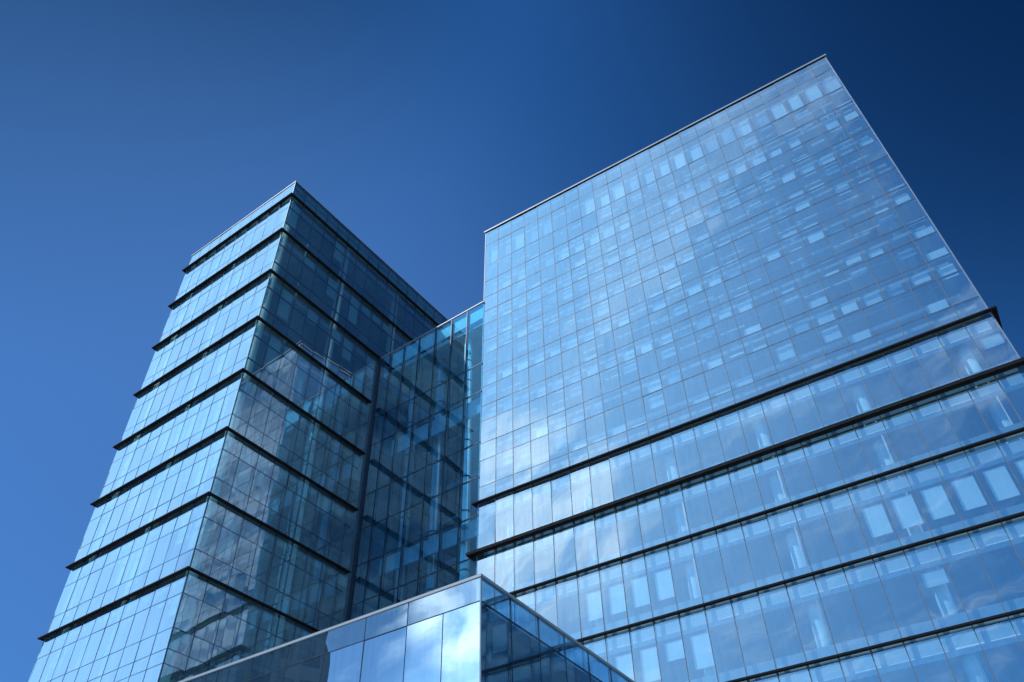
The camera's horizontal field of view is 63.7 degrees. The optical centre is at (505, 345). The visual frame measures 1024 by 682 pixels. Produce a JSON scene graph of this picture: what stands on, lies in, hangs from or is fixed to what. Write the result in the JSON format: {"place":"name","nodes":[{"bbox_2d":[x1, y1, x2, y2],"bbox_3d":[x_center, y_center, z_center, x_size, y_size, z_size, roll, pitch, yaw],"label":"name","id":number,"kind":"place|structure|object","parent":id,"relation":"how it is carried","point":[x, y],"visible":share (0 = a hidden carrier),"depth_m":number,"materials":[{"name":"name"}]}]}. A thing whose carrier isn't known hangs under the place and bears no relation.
{"place":"outdoors","nodes":[
{"label":"outdoors","id":0,"kind":"place"},
{"bbox_2d":[0,0,1023,681],"label":"sky","id":1,"kind":"structure","parent":0,"point":[134,134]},
{"bbox_2d":[466,54,1023,681],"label":"office tower","id":2,"kind":"structure","parent":0,"point":[752,384],"depth_m":42.97,"materials":[{"name":"blue glass"}]},
{"bbox_2d":[482,57,871,374],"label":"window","id":3,"kind":"structure","parent":2,"relation":"in","point":[508,252],"depth_m":55.78,"materials":[{"name":"blue glass"}]},
{"label":"ground","id":4,"kind":"structure","parent":0,"visible":0},
{"bbox_2d":[28,181,460,681],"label":"office tower","id":5,"kind":"structure","parent":4,"relation":"on","point":[222,529],"depth_m":51.69,"materials":[{"name":"blue glass"}]},
{"bbox_2d":[48,562,83,632],"bbox_3d":[-25.436,14.604,47.548,1.221,4.396,0.010,-28,-50,24],"label":"window","id":6,"kind":"structure","parent":5,"relation":"in","point":[73,576],"depth_m":47.63,"materials":[{"name":"blue glass"}]},
{"bbox_2d":[60,556,95,626],"bbox_3d":[-24.429,14.080,47.037,1.221,4.396,0.012,-28,-50,24],"label":"window","id":7,"kind":"structure","parent":5,"relation":"in","point":[77,593],"depth_m":47.08,"materials":[{"name":"blue glass"}]},
{"bbox_2d":[74,498,107,561],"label":"window","id":8,"kind":"structure","parent":5,"relation":"in","point":[99,508],"depth_m":50.74,"materials":[{"name":"blue glass"}]},
{"bbox_2d":[73,548,109,620],"bbox_3d":[-23.422,13.556,46.526,1.221,4.396,0.011,-28,-50,24],"label":"window","id":9,"kind":"structure","parent":5,"relation":"in","point":[100,559],"depth_m":46.57,"materials":[{"name":"blue glass"}]},
{"bbox_2d":[87,492,119,554],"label":"window","id":10,"kind":"structure","parent":5,"relation":"in","point":[111,501],"depth_m":50.21,"materials":[{"name":"blue glass"}]},
{"bbox_2d":[87,541,122,613],"bbox_3d":[-22.416,13.031,46.014,1.221,4.396,0.008,-28,-50,24],"label":"window","id":11,"kind":"structure","parent":5,"relation":"in","point":[102,584],"depth_m":46.06,"materials":[{"name":"blue glass"}]},
{"bbox_2d":[88,601,125,681],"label":"window","id":12,"kind":"structure","parent":5,"relation":"in","point":[98,666],"depth_m":41.94,"materials":[{"name":"blue glass"}]},
{"bbox_2d":[100,442,128,497],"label":"window","id":13,"kind":"structure","parent":5,"relation":"in","point":[115,466],"depth_m":53.91,"materials":[{"name":"blue glass"}]},
{"bbox_2d":[100,485,131,547],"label":"window","id":14,"kind":"structure","parent":5,"relation":"in","point":[117,512],"depth_m":49.70,"materials":[{"name":"blue glass"}]},
{"bbox_2d":[100,535,135,607],"bbox_3d":[-21.409,12.507,45.503,1.221,4.396,0.009,-27,-50,24],"label":"window","id":15,"kind":"structure","parent":5,"relation":"in","point":[120,565],"depth_m":45.56,"materials":[{"name":"blue glass"}]},
{"bbox_2d":[101,594,140,681],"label":"window","id":16,"kind":"structure","parent":5,"relation":"in","point":[113,661],"depth_m":41.30,"materials":[{"name":"blue glass"}]},
{"bbox_2d":[111,434,140,490],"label":"window","id":17,"kind":"structure","parent":5,"relation":"in","point":[126,461],"depth_m":53.38,"materials":[{"name":"blue glass"}]},
{"bbox_2d":[112,477,144,541],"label":"window","id":18,"kind":"structure","parent":5,"relation":"in","point":[136,487],"depth_m":49.18,"materials":[{"name":"blue glass"}]},
{"bbox_2d":[115,527,149,599],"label":"window","id":19,"kind":"structure","parent":5,"relation":"in","point":[140,539],"depth_m":45.04,"materials":[{"name":"blue glass"}]},
{"bbox_2d":[114,587,155,681],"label":"window","id":20,"kind":"structure","parent":5,"relation":"in","point":[146,598],"depth_m":40.67,"materials":[{"name":"blue glass"}]},
{"bbox_2d":[123,427,152,484],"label":"window","id":21,"kind":"structure","parent":5,"relation":"in","point":[144,437],"depth_m":52.86,"materials":[{"name":"blue glass"}]},
{"bbox_2d":[126,470,157,533],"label":"window","id":22,"kind":"structure","parent":5,"relation":"in","point":[140,506],"depth_m":48.67,"materials":[{"name":"blue glass"}]},
{"bbox_2d":[129,520,163,593],"bbox_3d":[-19.396,11.458,44.480,1.221,4.396,0.012,-27,-50,24],"label":"window","id":23,"kind":"structure","parent":5,"relation":"in","point":[148,551],"depth_m":44.52,"materials":[{"name":"blue glass"}]},
{"bbox_2d":[128,579,171,681],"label":"window","id":24,"kind":"structure","parent":5,"relation":"in","point":[155,613],"depth_m":40.05,"materials":[{"name":"blue glass"}]},
{"bbox_2d":[135,420,164,477],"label":"window","id":25,"kind":"structure","parent":5,"relation":"in","point":[147,456],"depth_m":52.34,"materials":[{"name":"blue glass"}]},
{"bbox_2d":[139,463,170,527],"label":"window","id":26,"kind":"structure","parent":5,"relation":"in","point":[153,500],"depth_m":48.16,"materials":[{"name":"blue glass"}]},
{"bbox_2d":[144,512,178,586],"bbox_3d":[-18.389,10.933,43.968,1.221,4.396,0.006,-28,-50,24],"label":"window","id":27,"kind":"structure","parent":5,"relation":"in","point":[161,549],"depth_m":44.01,"materials":[{"name":"blue glass"}]},
{"bbox_2d":[148,413,176,469],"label":"window","id":28,"kind":"structure","parent":5,"relation":"in","point":[163,439],"depth_m":51.83,"materials":[{"name":"blue glass"}]},
{"bbox_2d":[143,571,187,681],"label":"window","id":29,"kind":"structure","parent":5,"relation":"in","point":[170,609],"depth_m":39.41,"materials":[{"name":"blue glass"}]},
{"bbox_2d":[153,455,183,519],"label":"window","id":30,"kind":"structure","parent":5,"relation":"in","point":[168,489],"depth_m":47.64,"materials":[{"name":"blue glass"}]},
{"bbox_2d":[161,405,189,462],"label":"window","id":31,"kind":"structure","parent":5,"relation":"in","point":[181,415],"depth_m":51.31,"materials":[{"name":"blue glass"}]},
{"bbox_2d":[159,504,193,578],"bbox_3d":[-17.382,10.409,43.457,1.221,4.396,0.016,-27,-50,24],"label":"window","id":32,"kind":"structure","parent":5,"relation":"in","point":[183,518],"depth_m":43.50,"materials":[{"name":"blue glass"}]},
{"bbox_2d":[167,448,197,512],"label":"window","id":33,"kind":"structure","parent":5,"relation":"in","point":[181,484],"depth_m":47.13,"materials":[{"name":"blue glass"}]},
{"bbox_2d":[174,397,202,455],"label":"window","id":34,"kind":"structure","parent":5,"relation":"in","point":[188,426],"depth_m":50.80,"materials":[{"name":"blue glass"}]},
{"bbox_2d":[175,497,207,571],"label":"window","id":35,"kind":"structure","parent":5,"relation":"in","point":[198,510],"depth_m":43.00,"materials":[{"name":"blue glass"}]},
{"bbox_2d":[180,352,206,404],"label":"window","id":36,"kind":"structure","parent":5,"relation":"in","point":[192,382],"depth_m":54.53,"materials":[{"name":"blue glass"}]},
{"bbox_2d":[182,440,211,504],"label":"window","id":37,"kind":"structure","parent":5,"relation":"in","point":[197,470],"depth_m":46.62,"materials":[{"name":"blue glass"}]},
{"bbox_2d":[187,389,215,447],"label":"window","id":38,"kind":"structure","parent":5,"relation":"in","point":[200,422],"depth_m":50.28,"materials":[{"name":"blue glass"}]},
{"bbox_2d":[193,345,218,397],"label":"window","id":39,"kind":"structure","parent":5,"relation":"in","point":[206,369],"depth_m":54.02,"materials":[{"name":"blue glass"}]},
{"bbox_2d":[196,432,225,497],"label":"window","id":40,"kind":"structure","parent":5,"relation":"in","point":[217,443],"depth_m":46.11,"materials":[{"name":"blue glass"}]},
{"bbox_2d":[201,381,228,439],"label":"window","id":41,"kind":"structure","parent":5,"relation":"in","point":[214,413],"depth_m":49.78,"materials":[{"name":"blue glass"}]},
{"bbox_2d":[206,337,230,389],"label":"window","id":42,"kind":"structure","parent":5,"relation":"in","point":[223,347],"depth_m":53.50,"materials":[{"name":"blue glass"}]},
{"bbox_2d":[215,374,241,431],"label":"window","id":43,"kind":"structure","parent":5,"relation":"in","point":[229,400],"depth_m":49.27,"materials":[{"name":"blue glass"}]},
{"bbox_2d":[219,329,243,381],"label":"window","id":44,"kind":"structure","parent":5,"relation":"in","point":[231,355],"depth_m":53.01,"materials":[{"name":"blue glass"}]},
{"bbox_2d":[232,321,256,373],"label":"window","id":45,"kind":"structure","parent":5,"relation":"in","point":[244,347],"depth_m":52.49,"materials":[{"name":"blue glass"}]},
{"bbox_2d":[233,373,257,428],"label":"window","id":46,"kind":"structure","parent":5,"relation":"in","point":[244,402],"depth_m":49.64,"materials":[{"name":"blue glass"}]},
{"bbox_2d":[250,445,258,457],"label":"window","id":47,"kind":"structure","parent":5,"relation":"in","point":[256,451],"depth_m":48.46,"materials":[{"name":"blue glass"}]},
{"bbox_2d":[245,320,271,377],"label":"window","id":48,"kind":"structure","parent":5,"relation":"in","point":[258,349],"depth_m":52.54,"materials":[{"name":"blue glass"}]},
{"bbox_2d":[249,384,272,446],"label":"window","id":49,"kind":"structure","parent":5,"relation":"in","point":[259,414],"depth_m":50.21,"materials":[{"name":"blue glass"}]},
{"bbox_2d":[259,452,274,481],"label":"window","id":50,"kind":"structure","parent":5,"relation":"in","point":[268,462],"depth_m":48.84,"materials":[{"name":"blue glass"}]},
{"bbox_2d":[260,273,283,325],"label":"window","id":51,"kind":"structure","parent":5,"relation":"in","point":[271,300],"depth_m":55.80,"materials":[{"name":"blue glass"}]},
{"bbox_2d":[260,331,284,388],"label":"window","id":52,"kind":"structure","parent":5,"relation":"in","point":[272,361],"depth_m":53.24,"materials":[{"name":"blue glass"}]},
{"bbox_2d":[261,394,286,455],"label":"window","id":53,"kind":"structure","parent":5,"relation":"in","point":[274,425],"depth_m":50.74,"materials":[{"name":"blue glass"}]},
{"bbox_2d":[273,461,289,501],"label":"window","id":54,"kind":"structure","parent":5,"relation":"in","point":[283,471],"depth_m":49.40,"materials":[{"name":"blue glass"}]},
{"bbox_2d":[272,233,293,278],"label":"window","id":55,"kind":"structure","parent":5,"relation":"in","point":[283,255],"depth_m":59.05,"materials":[{"name":"blue glass"}]},
{"bbox_2d":[273,284,295,336],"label":"window","id":56,"kind":"structure","parent":5,"relation":"in","point":[284,312],"depth_m":56.51,"materials":[{"name":"blue glass"}]},
{"bbox_2d":[275,341,298,398],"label":"window","id":57,"kind":"structure","parent":5,"relation":"in","point":[287,368],"depth_m":53.96,"materials":[{"name":"blue glass"}]},
{"bbox_2d":[277,404,300,465],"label":"window","id":58,"kind":"structure","parent":5,"relation":"in","point":[289,431],"depth_m":51.45,"materials":[{"name":"blue glass"}]},
{"bbox_2d":[284,197,302,237],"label":"window","id":59,"kind":"structure","parent":5,"relation":"in","point":[293,219],"depth_m":62.20,"materials":[{"name":"blue glass"}]},
{"bbox_2d":[283,471,304,535],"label":"window","id":60,"kind":"structure","parent":5,"relation":"in","point":[292,501],"depth_m":49.35,"materials":[{"name":"blue glass"}]},
{"bbox_2d":[285,243,305,289],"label":"window","id":61,"kind":"structure","parent":5,"relation":"in","point":[295,267],"depth_m":59.76,"materials":[{"name":"blue glass"}]},
{"bbox_2d":[287,294,308,346],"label":"window","id":62,"kind":"structure","parent":5,"relation":"in","point":[297,323],"depth_m":57.22,"materials":[{"name":"blue glass"}]},
{"bbox_2d":[289,351,311,407],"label":"window","id":63,"kind":"structure","parent":5,"relation":"in","point":[300,380],"depth_m":54.67,"materials":[{"name":"blue glass"}]},
{"bbox_2d":[296,545,307,568],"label":"window","id":64,"kind":"structure","parent":5,"relation":"in","point":[303,553],"depth_m":48.03,"materials":[{"name":"blue glass"}]},
{"bbox_2d":[291,413,314,475],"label":"window","id":65,"kind":"structure","parent":5,"relation":"in","point":[303,443],"depth_m":52.17,"materials":[{"name":"blue glass"}]},
{"bbox_2d":[297,480,318,546],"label":"window","id":66,"kind":"structure","parent":5,"relation":"in","point":[305,519],"depth_m":49.88,"materials":[{"name":"blue glass"}]},
{"bbox_2d":[298,253,317,299],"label":"window","id":67,"kind":"structure","parent":5,"relation":"in","point":[308,275],"depth_m":60.48,"materials":[{"name":"blue glass"}]},
{"bbox_2d":[300,304,320,355],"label":"window","id":68,"kind":"structure","parent":5,"relation":"in","point":[310,332],"depth_m":57.95,"materials":[{"name":"blue glass"}]},
{"bbox_2d":[303,361,324,417],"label":"window","id":69,"kind":"structure","parent":5,"relation":"in","point":[313,392],"depth_m":55.39,"materials":[{"name":"blue glass"}]},
{"bbox_2d":[308,552,322,578],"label":"window","id":70,"kind":"structure","parent":5,"relation":"in","point":[316,563],"depth_m":48.52,"materials":[{"name":"blue glass"}]},
{"bbox_2d":[306,423,328,483],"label":"window","id":71,"kind":"structure","parent":5,"relation":"in","point":[317,453],"depth_m":52.90,"materials":[{"name":"blue glass"}]},
{"bbox_2d":[311,263,329,308],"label":"window","id":72,"kind":"structure","parent":5,"relation":"in","point":[320,285],"depth_m":61.20,"materials":[{"name":"blue glass"}]},
{"bbox_2d":[310,489,332,555],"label":"window","id":73,"kind":"structure","parent":5,"relation":"in","point":[321,521],"depth_m":50.47,"materials":[{"name":"blue glass"}]},
{"bbox_2d":[313,314,332,365],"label":"window","id":74,"kind":"structure","parent":5,"relation":"in","point":[323,338],"depth_m":58.66,"materials":[{"name":"blue glass"}]},
{"bbox_2d":[316,371,336,426],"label":"window","id":75,"kind":"structure","parent":5,"relation":"in","point":[327,396],"depth_m":56.11,"materials":[{"name":"blue glass"}]},
{"bbox_2d":[318,561,337,621],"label":"window","id":76,"kind":"structure","parent":5,"relation":"in","point":[325,598],"depth_m":48.46,"materials":[{"name":"blue glass"}]},
{"bbox_2d":[320,432,341,492],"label":"window","id":77,"kind":"structure","parent":5,"relation":"in","point":[331,459],"depth_m":53.61,"materials":[{"name":"blue glass"}]},
{"bbox_2d":[323,273,340,318],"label":"window","id":78,"kind":"structure","parent":5,"relation":"in","point":[331,297],"depth_m":61.91,"materials":[{"name":"blue glass"}]},
{"bbox_2d":[324,498,345,563],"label":"window","id":79,"kind":"structure","parent":5,"relation":"in","point":[335,531],"depth_m":51.18,"materials":[{"name":"blue glass"}]},
{"bbox_2d":[325,324,344,374],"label":"window","id":80,"kind":"structure","parent":5,"relation":"in","point":[335,349],"depth_m":59.36,"materials":[{"name":"blue glass"}]},
{"bbox_2d":[330,380,348,435],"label":"window","id":81,"kind":"structure","parent":5,"relation":"in","point":[339,406],"depth_m":56.83,"materials":[{"name":"blue glass"}]},
{"bbox_2d":[330,569,351,626],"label":"window","id":82,"kind":"structure","parent":5,"relation":"in","point":[341,599],"depth_m":49.13,"materials":[{"name":"blue glass"}]},
{"bbox_2d":[334,282,351,328],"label":"window","id":83,"kind":"structure","parent":5,"relation":"in","point":[343,305],"depth_m":62.62,"materials":[{"name":"blue glass"}]},
{"bbox_2d":[334,441,353,501],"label":"window","id":84,"kind":"structure","parent":5,"relation":"in","point":[346,452],"depth_m":54.33,"materials":[{"name":"blue glass"}]},
{"bbox_2d":[338,333,355,383],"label":"window","id":85,"kind":"structure","parent":5,"relation":"in","point":[347,358],"depth_m":60.08,"materials":[{"name":"blue glass"}]},
{"bbox_2d":[339,507,358,575],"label":"window","id":86,"kind":"structure","parent":5,"relation":"in","point":[348,545],"depth_m":51.87,"materials":[{"name":"blue glass"}]},
{"bbox_2d":[343,390,360,444],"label":"window","id":87,"kind":"structure","parent":5,"relation":"in","point":[351,419],"depth_m":57.53,"materials":[{"name":"blue glass"}]},
{"bbox_2d":[346,292,362,337],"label":"window","id":88,"kind":"structure","parent":5,"relation":"in","point":[354,314],"depth_m":63.33,"materials":[{"name":"blue glass"}]},
{"bbox_2d":[347,450,365,513],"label":"window","id":89,"kind":"structure","parent":5,"relation":"in","point":[359,461],"depth_m":55.02,"materials":[{"name":"blue glass"}]},
{"bbox_2d":[350,343,366,393],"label":"window","id":90,"kind":"structure","parent":5,"relation":"in","point":[358,371],"depth_m":60.79,"materials":[{"name":"blue glass"}]},
{"bbox_2d":[355,398,372,456],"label":"window","id":91,"kind":"structure","parent":5,"relation":"in","point":[363,429],"depth_m":58.22,"materials":[{"name":"blue glass"}]},
{"bbox_2d":[362,352,377,405],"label":"window","id":92,"kind":"structure","parent":5,"relation":"in","point":[370,374],"depth_m":61.50,"materials":[{"name":"blue glass"}]},
{"bbox_2d":[380,365,388,412],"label":"window","id":93,"kind":"structure","parent":5,"relation":"in","point":[384,387],"depth_m":62.14,"materials":[{"name":"blue glass"}]},
{"bbox_2d":[387,384,397,421],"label":"window","id":94,"kind":"structure","parent":5,"relation":"in","point":[393,395],"depth_m":62.55,"materials":[{"name":"blue glass"}]},
{"bbox_2d":[395,390,408,430],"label":"window","id":95,"kind":"structure","parent":5,"relation":"in","point":[404,408],"depth_m":63.15,"materials":[{"name":"blue glass"}]},
{"bbox_2d":[179,573,634,681],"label":"podium","id":96,"kind":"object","parent":4,"relation":"on","point":[480,627],"visible":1,"depth_m":25.41,"materials":[{"name":"blue glass"}]},
{"bbox_2d":[248,668,283,681],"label":"window","id":97,"kind":"structure","parent":96,"relation":"in","point":[276,676],"depth_m":27.44,"materials":[{"name":"blue glass"}]},
{"bbox_2d":[283,655,322,681],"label":"window","id":98,"kind":"structure","parent":96,"relation":"in","point":[309,670],"depth_m":26.72,"materials":[{"name":"blue glass"}]},
{"bbox_2d":[320,641,362,681],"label":"window","id":99,"kind":"structure","parent":96,"relation":"in","point":[344,664],"depth_m":25.93,"materials":[{"name":"blue glass"}]},
{"bbox_2d":[360,627,405,681],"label":"window","id":100,"kind":"structure","parent":96,"relation":"in","point":[383,655],"depth_m":25.11,"materials":[{"name":"blue glass"}]},
{"bbox_2d":[403,614,442,681],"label":"window","id":101,"kind":"structure","parent":96,"relation":"in","point":[424,638],"depth_m":24.36,"materials":[{"name":"blue glass"}]},
{"bbox_2d":[441,601,479,681],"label":"window","id":102,"kind":"structure","parent":96,"relation":"in","point":[461,626],"depth_m":23.71,"materials":[{"name":"blue glass"}]},
{"bbox_2d":[481,602,511,681],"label":"window","id":103,"kind":"structure","parent":96,"relation":"in","point":[496,666],"depth_m":23.96,"materials":[{"name":"blue glass"}]},
{"bbox_2d":[512,622,540,681],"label":"window","id":104,"kind":"structure","parent":96,"relation":"in","point":[525,647],"depth_m":25.12,"materials":[{"name":"blue glass"}]},
{"bbox_2d":[540,641,566,681],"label":"window","id":105,"kind":"structure","parent":96,"relation":"in","point":[553,665],"depth_m":26.25,"materials":[{"name":"blue glass"}]},
{"bbox_2d":[566,658,590,681],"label":"window","id":106,"kind":"structure","parent":96,"relation":"in","point":[575,673],"depth_m":27.34,"materials":[{"name":"blue glass"}]},
{"bbox_2d":[590,674,600,681],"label":"window","id":107,"kind":"structure","parent":96,"relation":"in","point":[593,679],"depth_m":28.25,"materials":[{"name":"blue glass"}]},
{"bbox_2d":[346,301,509,620],"bbox_3d":[-2.549,17.702,48.294,10.135,45.330,9.360,-28,-50,24],"label":"glass link","id":108,"kind":"object","parent":4,"relation":"on","point":[440,384],"visible":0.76,"depth_m":54.77,"materials":[{"name":"glass"}]}
]}

